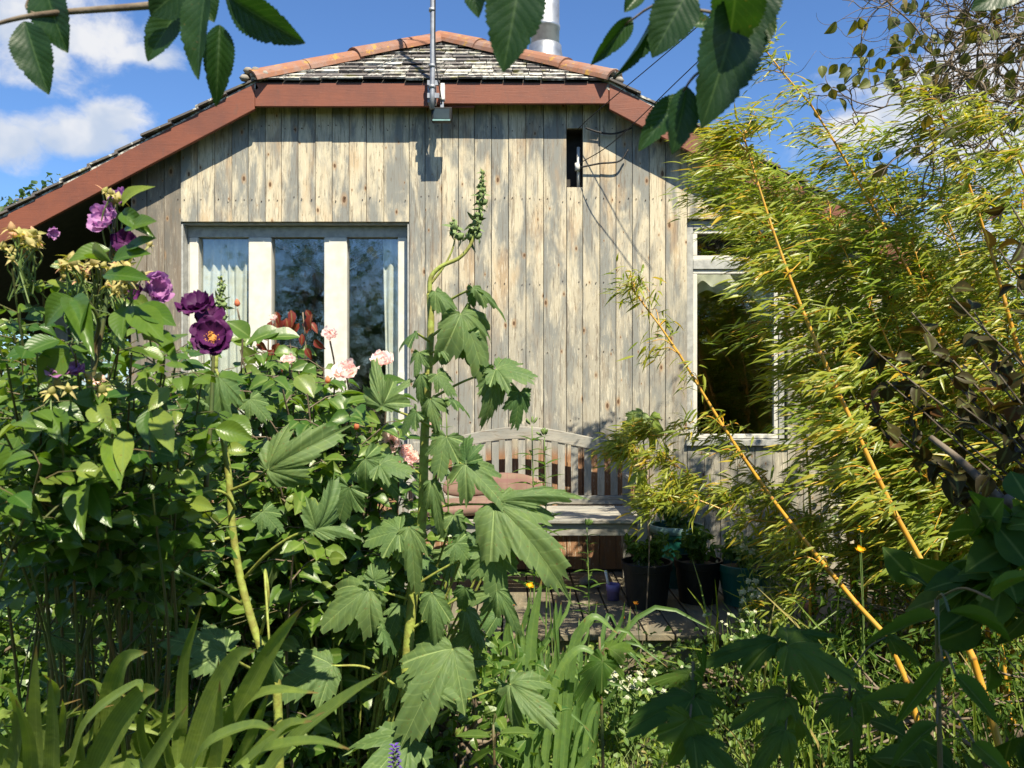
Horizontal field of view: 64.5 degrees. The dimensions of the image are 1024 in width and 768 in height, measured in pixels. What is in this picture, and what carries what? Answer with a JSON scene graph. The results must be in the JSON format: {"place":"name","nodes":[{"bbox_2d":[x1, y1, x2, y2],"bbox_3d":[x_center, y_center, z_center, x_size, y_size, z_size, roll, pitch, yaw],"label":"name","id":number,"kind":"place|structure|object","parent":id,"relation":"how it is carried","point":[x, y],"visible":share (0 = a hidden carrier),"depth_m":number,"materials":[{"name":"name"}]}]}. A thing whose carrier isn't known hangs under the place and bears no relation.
{"place":"outdoors","nodes":[
{"label":"outdoors","id":0,"kind":"place"},
{"bbox_2d":[0,398,1023,767],"bbox_3d":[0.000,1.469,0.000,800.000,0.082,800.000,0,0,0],"label":"ground","id":1,"kind":"structure","parent":0,"point":[726,742],"depth_m":3.29,"materials":[{"name":"green plant"}]},
{"bbox_2d":[0,172,60,211],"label":"distant tree","id":2,"kind":"object","parent":1,"relation":"on","point":[23,193],"visible":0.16,"depth_m":14.31,"materials":[{"name":"green plant"}]},
{"bbox_2d":[0,348,110,637],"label":"porch shrub","id":3,"kind":"object","parent":1,"relation":"on","point":[7,408],"depth_m":4.82,"materials":[{"name":"green plant"}]},
{"bbox_2d":[0,331,128,426],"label":"boundary hedge","id":4,"kind":"object","parent":1,"relation":"on","point":[10,345],"visible":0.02,"depth_m":9.78,"materials":[{"name":"green plant"}]},
{"bbox_2d":[0,646,143,767],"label":"strap leaved plant","id":5,"kind":"object","parent":1,"relation":"on","point":[29,739],"visible":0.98,"depth_m":1.15,"materials":[{"name":"green plant"}]},
{"bbox_2d":[0,185,284,766],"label":"rose bush","id":6,"kind":"object","parent":1,"relation":"on","point":[88,494],"visible":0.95,"depth_m":1.27,"materials":[{"name":"green plant"}]},
{"bbox_2d":[72,607,254,767],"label":"strap leaved plant","id":7,"kind":"object","parent":1,"relation":"on","point":[150,745],"visible":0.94,"depth_m":1.15,"materials":[{"name":"green plant"}]},
{"bbox_2d":[39,276,362,767],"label":"mallow plant","id":8,"kind":"object","parent":1,"relation":"on","point":[282,459],"visible":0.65,"depth_m":1.55,"materials":[{"name":"green plant"}]},
{"bbox_2d":[0,470,458,670],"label":"window shrub","id":9,"kind":"object","parent":1,"relation":"on","point":[99,616],"visible":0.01,"depth_m":3.86,"materials":[{"name":"green plant"}]},
{"bbox_2d":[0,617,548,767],"bbox_3d":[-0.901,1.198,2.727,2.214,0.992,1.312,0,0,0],"label":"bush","id":10,"kind":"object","parent":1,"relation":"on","point":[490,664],"visible":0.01,"depth_m":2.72,"materials":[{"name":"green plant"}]},
{"bbox_2d":[175,607,386,767],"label":"strap leaved plant","id":11,"kind":"object","parent":1,"relation":"on","point":[228,727],"visible":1,"depth_m":1.03,"materials":[{"name":"green plant"}]},
{"bbox_2d":[0,580,593,767],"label":"grass","id":12,"kind":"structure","parent":1,"relation":"on","point":[446,744],"depth_m":2.27,"materials":[{"name":"green plant"}]},
{"bbox_2d":[139,299,473,767],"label":"rose bush","id":13,"kind":"object","parent":1,"relation":"on","point":[324,568],"visible":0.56,"depth_m":2.03,"materials":[{"name":"green plant"}]},
{"bbox_2d":[254,498,520,767],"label":"mallow plant","id":14,"kind":"object","parent":1,"relation":"on","point":[471,623],"visible":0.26,"depth_m":2.07,"materials":[{"name":"green plant"}]},
{"bbox_2d":[387,743,402,767],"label":"violet flower spike","id":15,"kind":"object","parent":1,"relation":"on","point":[395,757],"visible":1,"depth_m":1.60,"materials":[{"name":"purple plant"}]},
{"bbox_2d":[268,168,589,767],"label":"mallow plant","id":16,"kind":"object","parent":1,"relation":"on","point":[437,670],"visible":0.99,"depth_m":1.76,"materials":[{"name":"green plant"}]},
{"bbox_2d":[431,397,460,639],"bbox_3d":[-0.237,0.748,3.014,0.184,1.404,0.154,0,0,41],"label":"lily plant","id":17,"kind":"object","parent":1,"relation":"on","point":[447,485],"visible":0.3,"depth_m":3.00,"materials":[{"name":"green plant"}]},
{"bbox_2d":[433,627,557,767],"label":"iris plant","id":18,"kind":"object","parent":1,"relation":"on","point":[537,731],"visible":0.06,"depth_m":2.65,"materials":[{"name":"green plant"}]},
{"bbox_2d":[456,694,536,767],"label":"shade plant","id":19,"kind":"object","parent":1,"relation":"on","point":[482,753],"visible":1,"depth_m":1.69,"materials":[{"name":"green plant"}]},
{"bbox_2d":[0,0,994,588],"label":"wooden house","id":20,"kind":"structure","parent":1,"relation":"on","point":[318,180],"depth_m":5.30,"materials":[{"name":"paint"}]},
{"bbox_2d":[202,239,248,413],"bbox_3d":[-1.947,-0.295,5.488,0.349,1.390,0.030,0,0,0],"label":"curtain","id":21,"kind":"object","parent":20,"relation":"hanging from","point":[227,260],"visible":0.35,"depth_m":5.48,"materials":[{"name":"white fabric"}]},
{"bbox_2d":[188,226,406,443],"bbox_3d":[-1.419,-0.308,5.420,1.467,1.476,0.087,0,0,0],"label":"window","id":22,"kind":"structure","parent":20,"relation":"in","point":[261,238],"depth_m":5.38,"materials":[{"name":"paint"}]},
{"bbox_2d":[383,239,397,424],"bbox_3d":[-0.777,-0.295,5.488,0.189,1.390,0.030,0,0,0],"label":"curtain","id":23,"kind":"object","parent":20,"relation":"hanging from","point":[390,261],"visible":0.28,"depth_m":5.49,"materials":[{"name":"white fabric"}]},
{"bbox_2d":[427,0,441,109],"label":"aerial mast","id":24,"kind":"object","parent":20,"relation":"attached to","point":[432,93],"visible":1,"depth_m":5.07,"materials":[{"name":"silver metal"}]},
{"bbox_2d":[431,100,451,122],"bbox_3d":[-0.442,-1.748,5.128,0.132,0.200,0.089,0,0,0],"label":"flood light","id":25,"kind":"object","parent":20,"relation":"attached to","point":[441,114],"visible":0.94,"depth_m":5.09,"materials":[{"name":"black plastic"}]},
{"bbox_2d":[440,83,444,101],"bbox_3d":[-0.438,-1.840,5.122,0.030,0.105,0.045,0,0,0],"label":"junction box","id":26,"kind":"object","parent":20,"relation":"attached to","point":[442,87],"visible":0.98,"depth_m":5.10,"materials":[{"name":"white plastic"}]},
{"bbox_2d":[581,149,628,167],"bbox_3d":[0.600,-1.460,5.260,0.311,0.115,0.018,0,0,5],"label":"cable","id":27,"kind":"object","parent":20,"relation":"attached to","point":[623,157],"visible":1,"depth_m":5.25,"materials":[{"name":"black rubber"}]},
{"bbox_2d":[585,127,631,134],"bbox_3d":[0.627,-1.641,5.265,0.303,0.046,0.022,0,0,0],"label":"cable","id":28,"kind":"object","parent":20,"relation":"attached to","point":[607,133],"visible":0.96,"depth_m":5.26,"materials":[{"name":"black rubber"}]},
{"bbox_2d":[579,61,697,163],"bbox_3d":[0.870,-1.729,4.807,0.013,0.606,1.254,0,0,-44],"label":"cable","id":29,"kind":"object","parent":20,"relation":"attached to","point":[641,115],"visible":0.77,"depth_m":4.90,"materials":[{"name":"black rubber"}]},
{"bbox_2d":[578,15,709,128],"bbox_3d":[0.889,-1.944,4.782,0.015,0.592,1.335,0,0,-45],"label":"cable","id":30,"kind":"object","parent":20,"relation":"attached to","point":[636,77],"visible":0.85,"depth_m":4.92,"materials":[{"name":"black rubber"}]},
{"bbox_2d":[697,275,771,312],"bbox_3d":[1.479,-0.604,5.497,0.578,0.294,0.030,0,0,0],"label":"curtain","id":31,"kind":"object","parent":20,"relation":"hanging from","point":[706,282],"visible":0.44,"depth_m":5.49,"materials":[{"name":"white fabric"}]},
{"bbox_2d":[686,220,789,445],"bbox_3d":[1.473,-0.337,5.340,0.675,1.478,0.130,0,0,0],"label":"window","id":32,"kind":"structure","parent":20,"relation":"in","point":[696,265],"depth_m":5.33,"materials":[{"name":"paint"}]},
{"bbox_2d":[0,0,1019,153],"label":"overhanging tree","id":33,"kind":"object","parent":1,"relation":"on","point":[737,36],"visible":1,"depth_m":0.78,"materials":[{"name":"green plant"}]},
{"bbox_2d":[19,637,1023,767],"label":"ground cover","id":34,"kind":"object","parent":1,"relation":"on","point":[663,752],"visible":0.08,"depth_m":3.05,"materials":[{"name":"green plant"}]},
{"bbox_2d":[526,582,533,609],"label":"yellow flower","id":35,"kind":"object","parent":1,"relation":"on","point":[530,585],"visible":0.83,"depth_m":3.00,"materials":[{"name":"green plant"}]},
{"bbox_2d":[508,416,566,602],"bbox_3d":[0.095,0.796,3.598,0.311,1.309,0.300,0,0,0],"label":"lily plant","id":36,"kind":"object","parent":1,"relation":"on","point":[533,572],"visible":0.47,"depth_m":3.60,"materials":[{"name":"green plant"}]},
{"bbox_2d":[516,427,583,663],"bbox_3d":[0.161,0.823,3.713,0.271,1.253,0.252,0,0,-44],"label":"lily plant","id":37,"kind":"object","parent":1,"relation":"on","point":[544,431],"visible":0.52,"depth_m":3.70,"materials":[{"name":"green plant"}]},
{"bbox_2d":[548,588,552,758],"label":"yellow flower","id":38,"kind":"object","parent":1,"relation":"on","point":[551,638],"visible":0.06,"depth_m":3.10,"materials":[{"name":"green plant"}]},
{"bbox_2d":[180,571,981,671],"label":"deck","id":39,"kind":"structure","parent":1,"relation":"on","point":[658,621],"depth_m":4.35,"materials":[{"name":"grey wood"}]},
{"bbox_2d":[398,427,647,588],"bbox_3d":[0.062,0.749,4.815,1.400,0.957,0.690,0,0,0],"label":"garden bench","id":40,"kind":"object","parent":39,"relation":"on","point":[603,518],"visible":0.3,"depth_m":5.12,"materials":[{"name":"grey wood"}]},
{"bbox_2d":[427,496,493,515],"bbox_3d":[-0.210,0.712,4.720,0.600,0.089,0.400,0,0,0],"label":"seat cushion","id":41,"kind":"object","parent":40,"relation":"on","point":[470,510],"visible":0.18,"depth_m":4.54,"materials":[{"name":"fabric"}]},
{"bbox_2d":[443,473,541,496],"bbox_3d":[-0.120,0.611,4.931,0.600,0.145,0.116,0,0,0],"label":"cushion","id":42,"kind":"object","parent":41,"relation":"on","point":[504,480],"visible":0.37,"depth_m":4.88,"materials":[{"name":"fabric"}]},
{"bbox_2d":[579,574,594,584],"bbox_3d":[0.458,1.194,4.954,0.092,0.066,0.102,0,0,25],"label":"stone","id":43,"kind":"object","parent":39,"relation":"on","point":[583,580],"visible":0.81,"depth_m":4.92,"materials":[{"name":"grey stone"}]},
{"bbox_2d":[604,570,619,600],"bbox_3d":[0.576,1.142,4.620,0.081,0.168,0.081,0,0,38],"label":"purple cup","id":44,"kind":"object","parent":39,"relation":"on","point":[612,589],"visible":1,"depth_m":4.59,"materials":[{"name":"plastic"}]},
{"bbox_2d":[622,408,663,615],"bbox_3d":[0.690,0.678,4.266,0.234,1.104,0.081,0,0,0],"label":"vine","id":45,"kind":"object","parent":39,"relation":"on","point":[638,412],"visible":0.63,"depth_m":4.27,"materials":[{"name":"green plant"}]},
{"bbox_2d":[621,556,672,609],"bbox_3d":[0.748,1.103,4.500,0.286,0.245,0.286,0,0,0],"label":"plant pot","id":46,"kind":"object","parent":39,"relation":"on","point":[635,577],"visible":0.77,"depth_m":4.40,"materials":[{"name":"black plastic"}]},
{"bbox_2d":[624,531,681,565],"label":"potted plant","id":47,"kind":"object","parent":46,"relation":"on","point":[636,549],"visible":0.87,"depth_m":4.44,"materials":[{"name":"green plant"}]},
{"bbox_2d":[648,520,701,588],"bbox_3d":[1.004,1.042,4.980,0.329,0.367,0.329,0,0,0],"label":"plant tub","id":48,"kind":"object","parent":39,"relation":"on","point":[674,533],"visible":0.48,"depth_m":4.86,"materials":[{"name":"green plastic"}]},
{"bbox_2d":[653,494,703,527],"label":"potted plant","id":49,"kind":"object","parent":48,"relation":"on","point":[673,521],"visible":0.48,"depth_m":4.95,"materials":[{"name":"green plant"}]},
{"bbox_2d":[673,554,722,604],"bbox_3d":[1.054,1.109,4.600,0.275,0.235,0.275,0,0,0],"label":"plant pot","id":50,"kind":"object","parent":39,"relation":"on","point":[708,572],"visible":0.85,"depth_m":4.50,"materials":[{"name":"black plastic"}]},
{"bbox_2d":[673,525,715,563],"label":"potted plant","id":51,"kind":"object","parent":50,"relation":"on","point":[695,547],"visible":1,"depth_m":4.55,"materials":[{"name":"green plant"}]},
{"bbox_2d":[715,558,773,607],"bbox_3d":[1.302,1.113,4.550,0.316,0.225,0.316,0,0,0],"label":"plant pot","id":52,"kind":"object","parent":39,"relation":"on","point":[729,580],"visible":0.41,"depth_m":4.46,"materials":[{"name":"green plastic"}]},
{"bbox_2d":[713,531,771,567],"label":"potted plant","id":53,"kind":"object","parent":52,"relation":"on","point":[730,554],"visible":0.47,"depth_m":4.53,"materials":[{"name":"green plant"}]},
{"bbox_2d":[804,602,818,613],"bbox_3d":[1.601,1.199,4.353,0.090,0.057,0.089,0,0,0],"label":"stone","id":54,"kind":"object","parent":39,"relation":"on","point":[806,607],"visible":0.25,"depth_m":4.33,"materials":[{"name":"stone"}]},
{"bbox_2d":[570,518,605,658],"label":"lily plant","id":55,"kind":"object","parent":1,"relation":"on","point":[588,522],"visible":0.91,"depth_m":3.80,"materials":[{"name":"green plant"}]},
{"bbox_2d":[572,637,635,767],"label":"shade plant","id":56,"kind":"object","parent":1,"relation":"on","point":[599,668],"visible":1,"depth_m":1.85,"materials":[{"name":"green leaf"}]},
{"bbox_2d":[495,580,721,767],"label":"iris plant","id":57,"kind":"object","parent":1,"relation":"on","point":[582,722],"visible":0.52,"depth_m":2.65,"materials":[{"name":"green plant"}]},
{"bbox_2d":[587,660,667,767],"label":"white flower plant","id":58,"kind":"object","parent":1,"relation":"on","point":[621,712],"visible":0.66,"depth_m":3.07,"materials":[{"name":"green plant"}]},
{"bbox_2d":[633,600,639,670],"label":"orange flower","id":59,"kind":"object","parent":1,"relation":"on","point":[635,602],"visible":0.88,"depth_m":3.70,"materials":[{"name":"green plant"}]},
{"bbox_2d":[621,642,737,767],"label":"shade plant","id":60,"kind":"object","parent":1,"relation":"on","point":[686,710],"visible":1,"depth_m":1.22,"materials":[{"name":"green plant"}]},
{"bbox_2d":[669,659,695,767],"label":"white flower plant","id":61,"kind":"object","parent":1,"relation":"on","point":[681,665],"visible":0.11,"depth_m":2.58,"materials":[{"name":"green plant"}]},
{"bbox_2d":[702,608,776,707],"bbox_3d":[1.005,1.226,3.610,0.334,0.449,0.224,0,0,-39],"label":"white flower plant","id":62,"kind":"object","parent":1,"relation":"on","point":[743,625],"visible":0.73,"depth_m":3.61,"materials":[{"name":"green plant"}]},
{"bbox_2d":[543,601,948,729],"bbox_3d":[1.055,1.292,3.642,1.887,0.644,0.706,0,0,0],"label":"bush","id":63,"kind":"object","parent":1,"relation":"on","point":[661,667],"visible":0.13,"depth_m":3.59,"materials":[{"name":"green plant"}]},
{"bbox_2d":[731,578,766,691],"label":"white flower plant","id":64,"kind":"object","parent":1,"relation":"on","point":[754,594],"visible":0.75,"depth_m":3.75,"materials":[{"name":"green plant"}]},
{"bbox_2d":[728,518,804,677],"bbox_3d":[1.235,1.046,3.911,0.361,0.808,0.286,0,0,0],"label":"white flower plant","id":65,"kind":"object","parent":1,"relation":"on","point":[742,547],"visible":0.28,"depth_m":3.89,"materials":[{"name":"green plant"}]},
{"bbox_2d":[699,622,858,767],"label":"shade plant","id":66,"kind":"object","parent":1,"relation":"on","point":[777,707],"visible":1,"depth_m":1.29,"materials":[{"name":"green plant"}]},
{"bbox_2d":[584,18,1023,765],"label":"bamboo clump","id":67,"kind":"object","parent":1,"relation":"on","point":[880,484],"visible":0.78,"depth_m":3.28,"materials":[{"name":"green plant"}]},
{"bbox_2d":[855,545,865,763],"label":"yellow flower","id":68,"kind":"object","parent":1,"relation":"on","point":[859,548],"visible":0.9,"depth_m":3.00,"materials":[{"name":"green plant"}]},
{"bbox_2d":[857,526,864,656],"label":"yellow flower","id":69,"kind":"object","parent":1,"relation":"on","point":[862,585],"visible":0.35,"depth_m":3.10,"materials":[{"name":"green plant"}]},
{"bbox_2d":[813,634,921,767],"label":"shade plant","id":70,"kind":"object","parent":1,"relation":"on","point":[836,705],"visible":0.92,"depth_m":1.54,"materials":[{"name":"green plant"}]},
{"bbox_2d":[738,505,1023,767],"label":"bush","id":71,"kind":"object","parent":1,"relation":"on","point":[947,701],"visible":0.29,"depth_m":3.06,"materials":[{"name":"green plant"}]},
{"bbox_2d":[767,0,1023,291],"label":"contorted hazel","id":72,"kind":"object","parent":1,"relation":"on","point":[974,32],"visible":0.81,"depth_m":3.42,"materials":[{"name":"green plant"}]},
{"bbox_2d":[826,234,1023,651],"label":"hedge shrub","id":73,"kind":"object","parent":1,"relation":"on","point":[834,516],"depth_m":5.05,"materials":[{"name":"green plant"}]},
{"bbox_2d":[857,569,1023,767],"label":"shade plant","id":74,"kind":"object","parent":1,"relation":"on","point":[912,696],"visible":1,"depth_m":1.04,"materials":[{"name":"green plant"}]},
{"bbox_2d":[858,206,1023,513],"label":"dark leaved shrub","id":75,"kind":"object","parent":1,"relation":"on","point":[959,481],"visible":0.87,"depth_m":1.81,"materials":[{"name":"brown plant"}]},
{"bbox_2d":[865,471,1023,767],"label":"shade shrub","id":76,"kind":"object","parent":1,"relation":"on","point":[993,527],"visible":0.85,"depth_m":1.48,"materials":[{"name":"green plant"}]},
{"bbox_2d":[892,262,1021,444],"bbox_3d":[8.375,0.256,9.161,12.066,3.844,2.874,0,0,-6],"label":"boundary hedge","id":77,"kind":"object","parent":1,"relation":"on","point":[990,313],"depth_m":8.50,"materials":[{"name":"green plant"}]},
{"bbox_2d":[0,0,1023,384],"label":"sky","id":78,"kind":"structure","parent":0,"point":[105,92],"materials":[{"name":"blue"}]},
{"bbox_2d":[644,556,1023,767],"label":"tall grass","id":79,"kind":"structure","parent":0,"point":[946,739],"depth_m":3.11,"materials":[{"name":"green plant"}]}
]}

